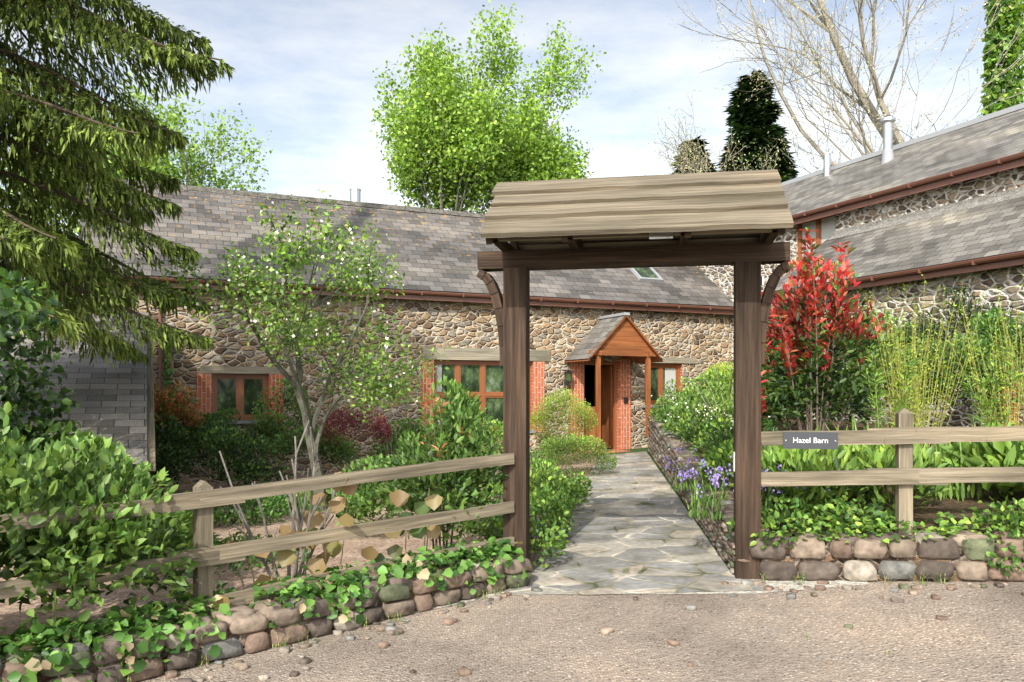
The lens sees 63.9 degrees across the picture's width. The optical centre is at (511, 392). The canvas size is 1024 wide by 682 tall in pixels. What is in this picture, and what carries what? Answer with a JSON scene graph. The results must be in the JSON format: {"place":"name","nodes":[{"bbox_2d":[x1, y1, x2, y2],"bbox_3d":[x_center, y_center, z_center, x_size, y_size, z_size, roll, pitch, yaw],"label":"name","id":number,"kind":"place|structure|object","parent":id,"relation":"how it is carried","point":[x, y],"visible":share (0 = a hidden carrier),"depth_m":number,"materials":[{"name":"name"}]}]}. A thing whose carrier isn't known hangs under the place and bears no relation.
{"place":"outdoors","nodes":[
{"label":"outdoors","id":0,"kind":"place"},
{"bbox_2d":[0,308,155,470],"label":"wall","id":1,"kind":"structure","parent":0,"point":[117,405],"depth_m":11.00,"materials":[{"name":"grey brick"}]},
{"bbox_2d":[0,126,227,307],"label":"tree leaves","id":2,"kind":"object","parent":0,"point":[199,184],"depth_m":29.88,"materials":[{"name":"green plant"}]},
{"bbox_2d":[0,0,235,371],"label":"spruce","id":3,"kind":"object","parent":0,"point":[19,248],"depth_m":9.51,"materials":[{"name":"green plant"}]},
{"bbox_2d":[48,59,291,194],"bbox_3d":[-13.162,-5.893,32.254,9.352,14.615,12.525,0,0,0],"label":"tree","id":4,"kind":"object","parent":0,"point":[174,117],"depth_m":32.10,"materials":[{"name":"green plant"}]},
{"bbox_2d":[369,0,565,213],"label":"tree","id":5,"kind":"object","parent":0,"point":[497,125],"depth_m":30.99,"materials":[{"name":"green plant"}]},
{"bbox_2d":[0,416,1023,635],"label":"garden ground","id":6,"kind":"structure","parent":0,"point":[12,617],"depth_m":7.86,"materials":[{"name":"soil"}]},
{"bbox_2d":[0,196,1023,681],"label":"garden","id":7,"kind":"object","parent":6,"relation":"on","point":[462,433],"depth_m":8.96,"materials":[{"name":"green plant"}]},
{"bbox_2d":[0,267,1023,642],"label":"glossy garden leaves","id":8,"kind":"object","parent":6,"relation":"on","point":[42,469],"visible":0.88,"depth_m":5.12,"materials":[{"name":"green plant"}]},
{"bbox_2d":[116,189,1023,681],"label":"garden leaves","id":9,"kind":"object","parent":6,"relation":"on","point":[574,443],"visible":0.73,"depth_m":11.06,"materials":[{"name":"green plant"}]},
{"bbox_2d":[0,0,1023,278],"label":"sky","id":10,"kind":"structure","parent":0,"point":[303,74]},
{"bbox_2d":[530,485,570,563],"bbox_3d":[0.343,1.474,9.298,0.303,0.442,4.507,0,0,9],"label":"foliage","id":11,"kind":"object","parent":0,"point":[533,554],"depth_m":7.95,"materials":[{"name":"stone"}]},
{"bbox_2d":[138,581,1023,681],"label":"driveway","id":12,"kind":"structure","parent":0,"point":[977,635],"depth_m":5.21,"materials":[{"name":"gravel"}]},
{"bbox_2d":[0,555,532,681],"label":"front wall","id":13,"kind":"structure","parent":12,"relation":"on","point":[246,629],"depth_m":5.39,"materials":[{"name":"stone"}]},
{"bbox_2d":[165,579,1023,681],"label":"drive debris","id":14,"kind":"object","parent":12,"relation":"on","point":[390,628],"visible":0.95,"depth_m":5.71,"materials":[{"name":"stone"}]},
{"bbox_2d":[414,575,868,612],"bbox_3d":[0.321,1.590,6.553,4.931,0.206,1.380,0,0,-12],"label":"concrete apron","id":15,"kind":"object","parent":12,"relation":"on","point":[788,585],"visible":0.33,"depth_m":6.42,"materials":[{"name":"grey concrete"}]},
{"bbox_2d":[749,529,1023,581],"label":"wall","id":16,"kind":"structure","parent":12,"relation":"on","point":[813,557],"depth_m":6.45,"materials":[{"name":"stone"}]},
{"bbox_2d":[496,452,763,594],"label":"path","id":17,"kind":"structure","parent":0,"point":[636,529],"depth_m":8.14,"materials":[{"name":"grey stone"}]},
{"bbox_2d":[647,415,769,573],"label":"path wall","id":18,"kind":"structure","parent":0,"point":[661,444],"depth_m":10.27,"materials":[{"name":"stone"}]},
{"bbox_2d":[574,447,983,574],"bbox_3d":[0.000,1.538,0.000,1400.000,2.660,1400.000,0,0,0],"label":"edging","id":19,"kind":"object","parent":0,"point":[644,450],"depth_m":14.27,"materials":[{"name":"grey stone"}]},
{"bbox_2d":[0,453,514,654],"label":"fence","id":20,"kind":"object","parent":19,"relation":"on","point":[202,499],"visible":0.65,"depth_m":5.59,"materials":[{"name":"brown wood"}]},
{"bbox_2d":[82,275,730,486],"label":"barn walls","id":21,"kind":"structure","parent":19,"relation":"on","point":[561,333],"depth_m":17.43,"materials":[{"name":"beige stone"}]},
{"bbox_2d":[78,178,733,306],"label":"barn roof","id":22,"kind":"structure","parent":21,"relation":"on","point":[439,248],"depth_m":18.55,"materials":[{"name":"grey stone"}]},
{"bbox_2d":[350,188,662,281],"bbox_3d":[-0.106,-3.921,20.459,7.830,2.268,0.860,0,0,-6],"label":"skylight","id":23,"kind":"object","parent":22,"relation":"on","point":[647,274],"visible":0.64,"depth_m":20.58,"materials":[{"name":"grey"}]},
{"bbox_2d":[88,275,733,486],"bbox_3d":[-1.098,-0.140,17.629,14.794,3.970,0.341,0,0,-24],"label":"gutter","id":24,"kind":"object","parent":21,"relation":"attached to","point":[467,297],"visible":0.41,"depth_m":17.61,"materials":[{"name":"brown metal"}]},
{"bbox_2d":[212,360,679,449],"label":"windows","id":25,"kind":"structure","parent":21,"relation":"in","point":[241,392],"depth_m":18.25,"materials":[{"name":"brown wood"}]},
{"bbox_2d":[200,307,696,432],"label":"window lintels","id":26,"kind":"structure","parent":21,"relation":"in","point":[478,354],"depth_m":17.70,"materials":[{"name":"white stone"}]},
{"bbox_2d":[563,370,573,389],"bbox_3d":[1.266,-0.302,18.749,0.200,0.455,0.289,0,0,-24],"label":"wall lamp","id":27,"kind":"object","parent":21,"relation":"attached to","point":[568,375],"visible":1,"depth_m":18.66,"materials":[{"name":"black metal"}]},
{"bbox_2d":[565,312,662,454],"bbox_3d":[2.322,-0.070,18.738,1.940,3.430,1.150,0,0,-24],"label":"porch","id":28,"kind":"object","parent":21,"relation":"attached to","point":[619,334],"visible":0.82,"depth_m":18.39,"materials":[{"name":"red wood"}]},
{"bbox_2d":[509,36,587,178],"bbox_3d":[1.331,-6.413,34.588,3.562,15.277,4.799,0,0,0],"label":"tree","id":29,"kind":"object","parent":19,"relation":"on","point":[548,109],"visible":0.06,"depth_m":33.03,"materials":[{"name":"brown plant"}]},
{"bbox_2d":[489,19,606,181],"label":"tree leaves","id":30,"kind":"object","parent":29,"relation":"attached to","point":[557,165],"visible":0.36,"depth_m":32.82,"materials":[{"name":"green plant"}]},
{"bbox_2d":[476,169,793,578],"bbox_3d":[0.995,0.062,6.978,2.614,3.806,1.575,0,0,10],"label":"lychgate","id":31,"kind":"object","parent":19,"relation":"on","point":[740,221],"visible":0.98,"depth_m":6.71,"materials":[{"name":"brown wood"}]},
{"bbox_2d":[669,135,718,173],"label":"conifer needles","id":32,"kind":"object","parent":19,"relation":"on","point":[703,150],"visible":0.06,"depth_m":37.02,"materials":[{"name":"green plant"}]},
{"bbox_2d":[637,84,782,174],"bbox_3d":[9.090,-5.736,33.945,5.914,13.690,7.888,0,0,-22],"label":"bare tree","id":33,"kind":"object","parent":19,"relation":"on","point":[685,149],"visible":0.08,"depth_m":34.30,"materials":[{"name":"brown plant"}]},
{"bbox_2d":[714,70,797,182],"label":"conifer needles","id":34,"kind":"object","parent":19,"relation":"on","point":[750,120],"visible":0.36,"depth_m":35.31,"materials":[{"name":"green plant"}]},
{"bbox_2d":[788,158,800,177],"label":"conifer needles","id":35,"kind":"object","parent":19,"relation":"on","point":[793,173],"depth_m":37.98,"materials":[{"name":"green plant"}]},
{"bbox_2d":[676,0,1023,172],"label":"bare tree","id":36,"kind":"object","parent":19,"relation":"on","point":[858,90],"visible":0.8,"depth_m":29.64,"materials":[{"name":"beige plant"}]},
{"bbox_2d":[666,0,1023,176],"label":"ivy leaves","id":37,"kind":"object","parent":36,"relation":"attached to","point":[1007,21],"visible":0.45,"depth_m":27.77,"materials":[{"name":"green plant"}]},
{"bbox_2d":[697,147,1023,399],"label":"wing walls","id":38,"kind":"structure","parent":19,"relation":"on","point":[721,277],"depth_m":16.28,"materials":[{"name":"beige stone"}]},
{"bbox_2d":[798,214,835,261],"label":"wing window","id":39,"kind":"structure","parent":38,"relation":"in","point":[826,226],"depth_m":18.23,"materials":[{"name":"glass"}]},
{"bbox_2d":[781,103,1023,214],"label":"wing roof","id":40,"kind":"structure","parent":38,"relation":"on","point":[989,137],"depth_m":17.49,"materials":[{"name":"grey stone"}]},
{"bbox_2d":[823,114,895,176],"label":"flue pipes","id":41,"kind":"object","parent":40,"relation":"on","point":[887,121],"visible":0.88,"depth_m":18.83,"materials":[{"name":"silver metal"}]},
{"bbox_2d":[792,152,1023,224],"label":"wing gutter","id":42,"kind":"object","parent":38,"relation":"attached to","point":[977,170],"visible":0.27,"depth_m":15.48,"materials":[{"name":"brown metal"}]},
{"bbox_2d":[761,408,1023,535],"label":"fence","id":43,"kind":"object","parent":19,"relation":"on","point":[904,476],"visible":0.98,"depth_m":6.53,"materials":[{"name":"brown wood"}]},
{"bbox_2d":[783,432,837,448],"bbox_3d":[2.403,0.384,6.608,0.420,0.135,0.017,0,0,10],"label":"sign plate","id":44,"kind":"object","parent":43,"relation":"attached to","point":[830,437],"visible":1,"depth_m":6.60,"materials":[{"name":"grey metal"}]},
{"bbox_2d":[793,437,827,442],"bbox_3d":[2.402,0.382,6.603,0.267,0.043,0.002,0,0,10],"label":"sign text","id":45,"kind":"object","parent":44,"relation":"on","point":[808,440],"visible":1,"depth_m":6.61},
{"bbox_2d":[780,265,1023,426],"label":"lean to walls","id":46,"kind":"structure","parent":19,"relation":"on","point":[1006,280],"depth_m":13.37,"materials":[{"name":"beige stone"}]},
{"bbox_2d":[761,186,1023,300],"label":"lean to roof","id":47,"kind":"object","parent":46,"relation":"on","point":[982,233],"visible":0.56,"depth_m":14.23,"materials":[{"name":"grey tile"}]}
]}

